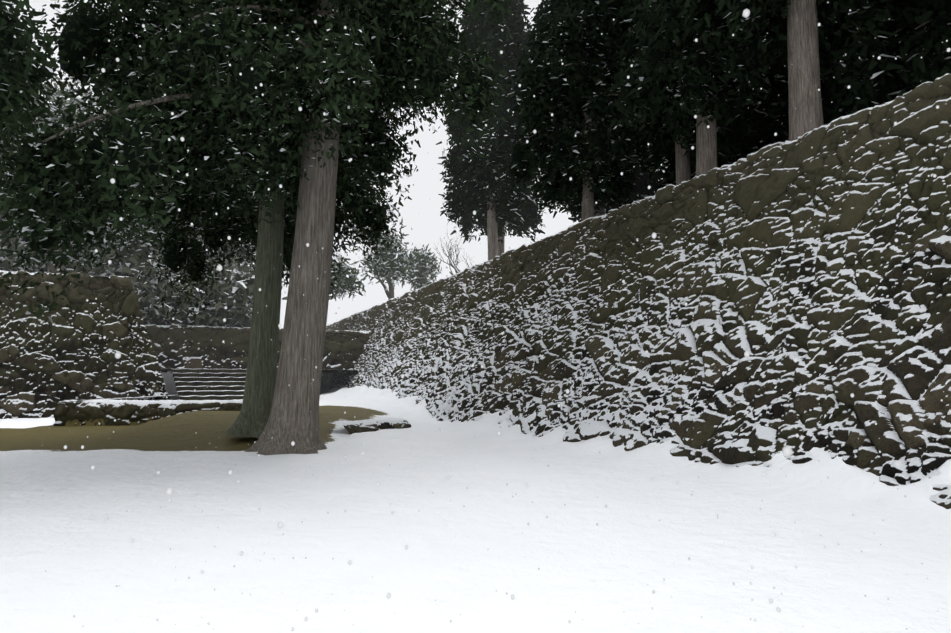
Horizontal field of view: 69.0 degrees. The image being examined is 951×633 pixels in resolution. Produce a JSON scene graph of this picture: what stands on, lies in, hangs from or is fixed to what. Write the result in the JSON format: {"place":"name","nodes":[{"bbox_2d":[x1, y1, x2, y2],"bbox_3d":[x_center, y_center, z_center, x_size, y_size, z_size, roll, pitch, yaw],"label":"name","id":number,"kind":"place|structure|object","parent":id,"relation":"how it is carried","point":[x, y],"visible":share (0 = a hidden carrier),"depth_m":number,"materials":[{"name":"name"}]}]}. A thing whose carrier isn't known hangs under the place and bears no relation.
{"place":"outdoors","nodes":[
{"label":"outdoors","id":0,"kind":"place"},
{"bbox_2d":[0,0,75,218],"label":"cedar","id":1,"kind":"object","parent":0,"point":[23,44],"depth_m":10.48,"materials":[{"name":"green plant"}]},
{"bbox_2d":[0,70,286,327],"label":"wood","id":2,"kind":"object","parent":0,"point":[211,313],"depth_m":41.03,"materials":[{"name":"green plant"}]},
{"bbox_2d":[2,0,665,328],"label":"sky","id":3,"kind":"structure","parent":0,"point":[421,214],"materials":[{"name":"white"}]},
{"bbox_2d":[0,372,950,632],"bbox_3d":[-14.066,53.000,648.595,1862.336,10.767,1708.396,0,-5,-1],"label":"ground snow","id":4,"kind":"structure","parent":0,"point":[74,544],"depth_m":7.02,"materials":[{"name":"white snow"}]},
{"bbox_2d":[0,270,168,418],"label":"stone wall","id":5,"kind":"structure","parent":4,"relation":"on","point":[44,361],"depth_m":29.47,"materials":[{"name":"stone"}]},
{"bbox_2d":[52,395,171,425],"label":"kerb side","id":6,"kind":"structure","parent":4,"relation":"on","point":[142,398],"depth_m":27.76,"materials":[{"name":"stone"}]},
{"bbox_2d":[93,275,170,399],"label":"stone wall","id":7,"kind":"structure","parent":4,"relation":"on","point":[117,291],"depth_m":30.93,"materials":[{"name":"stone"}]},
{"bbox_2d":[53,399,242,425],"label":"kerb","id":8,"kind":"structure","parent":4,"relation":"on","point":[108,411],"depth_m":22.93,"materials":[{"name":"stone"}]},
{"bbox_2d":[0,0,428,437],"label":"tree","id":9,"kind":"object","parent":4,"relation":"on","point":[207,207],"depth_m":16.90,"materials":[{"name":"green plant"}]},
{"bbox_2d":[171,368,276,399],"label":"stone steps","id":10,"kind":"structure","parent":4,"relation":"on","point":[227,384],"depth_m":34.82,"materials":[{"name":"grey stone"}]},
{"bbox_2d":[0,0,521,454],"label":"tree","id":11,"kind":"object","parent":4,"relation":"on","point":[414,47],"depth_m":13.55,"materials":[{"name":"green plant"}]},
{"bbox_2d":[332,417,410,433],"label":"mound edge stones","id":12,"kind":"object","parent":4,"relation":"on","point":[360,426],"visible":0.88,"depth_m":19.64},
{"bbox_2d":[321,73,950,508],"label":"castle wall","id":13,"kind":"structure","parent":4,"relation":"on","point":[589,339],"depth_m":13.27,"materials":[{"name":"stone"}]},
{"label":"steps","id":14,"kind":"object","parent":4,"relation":"on","visible":0},
{"bbox_2d":[145,324,370,372],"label":"back wall","id":15,"kind":"structure","parent":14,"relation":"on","point":[204,346],"depth_m":40.64,"materials":[{"name":"stone"}]},
{"bbox_2d":[43,2,950,631],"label":"falling snowflakes","id":16,"kind":"object","parent":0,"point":[787,450],"visible":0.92,"depth_m":1.59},
{"label":"wall top","id":17,"kind":"structure","parent":0,"visible":0},
{"bbox_2d":[356,226,422,299],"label":"tree","id":18,"kind":"object","parent":17,"relation":"on","point":[399,266],"depth_m":57.69,"materials":[{"name":"green plant"}]},
{"bbox_2d":[396,243,447,290],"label":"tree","id":19,"kind":"object","parent":17,"relation":"on","point":[426,269],"depth_m":67.59,"materials":[{"name":"plant"}]},
{"bbox_2d":[434,231,475,274],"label":"bare tree limbs","id":20,"kind":"object","parent":17,"relation":"on","point":[455,267],"visible":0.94,"depth_m":49.13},
{"bbox_2d":[436,0,536,259],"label":"tree","id":21,"kind":"object","parent":17,"relation":"on","point":[510,209],"depth_m":36.66,"materials":[{"name":"green plant"}]},
{"bbox_2d":[438,2,538,249],"bbox_3d":[0.706,-11.639,39.157,5.269,20.577,6.354,0,-5,-1],"label":"tree","id":22,"kind":"object","parent":17,"relation":"on","point":[450,198],"depth_m":37.64,"materials":[{"name":"green plant"}]},
{"bbox_2d":[444,0,545,255],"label":"tree","id":23,"kind":"object","parent":17,"relation":"on","point":[524,227],"depth_m":41.37,"materials":[{"name":"green plant"}]},
{"bbox_2d":[495,0,657,220],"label":"tree","id":24,"kind":"object","parent":17,"relation":"on","point":[539,66],"depth_m":26.82,"materials":[{"name":"green plant"}]},
{"bbox_2d":[520,0,659,217],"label":"tree","id":25,"kind":"object","parent":17,"relation":"on","point":[622,193],"depth_m":28.51,"materials":[{"name":"green plant"}]},
{"bbox_2d":[550,165,667,221],"bbox_3d":[6.182,-10.700,33.867,5.924,17.784,5.436,0,-5,-1],"label":"tree","id":26,"kind":"object","parent":17,"relation":"on","point":[641,178],"depth_m":32.03,"materials":[{"name":"green plant"}]},
{"bbox_2d":[641,171,669,196],"bbox_3d":[11.878,-10.839,32.693,8.998,17.859,7.653,0,-5,-1],"label":"tree","id":27,"kind":"object","parent":17,"relation":"on","point":[654,188],"depth_m":30.35,"materials":[{"name":"green plant"}]},
{"bbox_2d":[579,0,779,185],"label":"tree","id":28,"kind":"object","parent":17,"relation":"on","point":[645,164],"depth_m":26.15,"materials":[{"name":"green plant"}]},
{"bbox_2d":[608,0,786,175],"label":"tree","id":29,"kind":"object","parent":17,"relation":"on","point":[678,57],"depth_m":20.82,"materials":[{"name":"green plant"}]},
{"bbox_2d":[654,48,788,188],"bbox_3d":[10.962,-10.111,27.993,8.170,15.586,8.251,0,-5,-1],"label":"tree","id":30,"kind":"object","parent":17,"relation":"on","point":[770,105],"depth_m":24.31,"materials":[{"name":"green plant"}]},
{"bbox_2d":[633,0,945,140],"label":"tree","id":31,"kind":"object","parent":17,"relation":"on","point":[834,9],"depth_m":18.05,"materials":[{"name":"green plant"}]},
{"bbox_2d":[728,4,921,159],"bbox_3d":[13.019,-9.599,24.569,8.184,14.035,8.490,0,-5,-1],"label":"tree","id":32,"kind":"object","parent":17,"relation":"on","point":[828,107],"depth_m":23.97,"materials":[{"name":"green plant"}]},
{"bbox_2d":[820,0,950,122],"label":"tree","id":33,"kind":"object","parent":17,"relation":"on","point":[917,72],"depth_m":18.22,"materials":[{"name":"green plant"}]},
{"label":"terrace ground","id":34,"kind":"structure","parent":0,"visible":0},
{"bbox_2d":[72,221,150,261],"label":"terrace tree","id":35,"kind":"object","parent":34,"relation":"on","point":[105,235],"visible":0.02,"depth_m":45.15,"materials":[{"name":"green plant"}]},
{"bbox_2d":[201,229,287,299],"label":"terrace tree","id":36,"kind":"object","parent":34,"relation":"on","point":[235,250],"depth_m":49.37,"materials":[{"name":"green plant"}]},
{"bbox_2d":[285,245,369,300],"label":"terrace tree","id":37,"kind":"object","parent":34,"relation":"on","point":[346,279],"depth_m":52.98,"materials":[{"name":"green plant"}]},
{"label":"bastion top ground","id":38,"kind":"structure","parent":0,"visible":0},
{"bbox_2d":[0,127,78,273],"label":"tree","id":39,"kind":"object","parent":38,"relation":"on","point":[33,144],"depth_m":33.88,"materials":[{"name":"green plant"}]},
{"bbox_2d":[0,83,98,250],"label":"tree","id":40,"kind":"object","parent":38,"relation":"on","point":[57,115],"depth_m":42.16,"materials":[{"name":"green plant"}]},
{"bbox_2d":[91,163,170,286],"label":"tree","id":41,"kind":"object","parent":38,"relation":"on","point":[119,245],"depth_m":40.40,"materials":[{"name":"green plant"}]}
]}

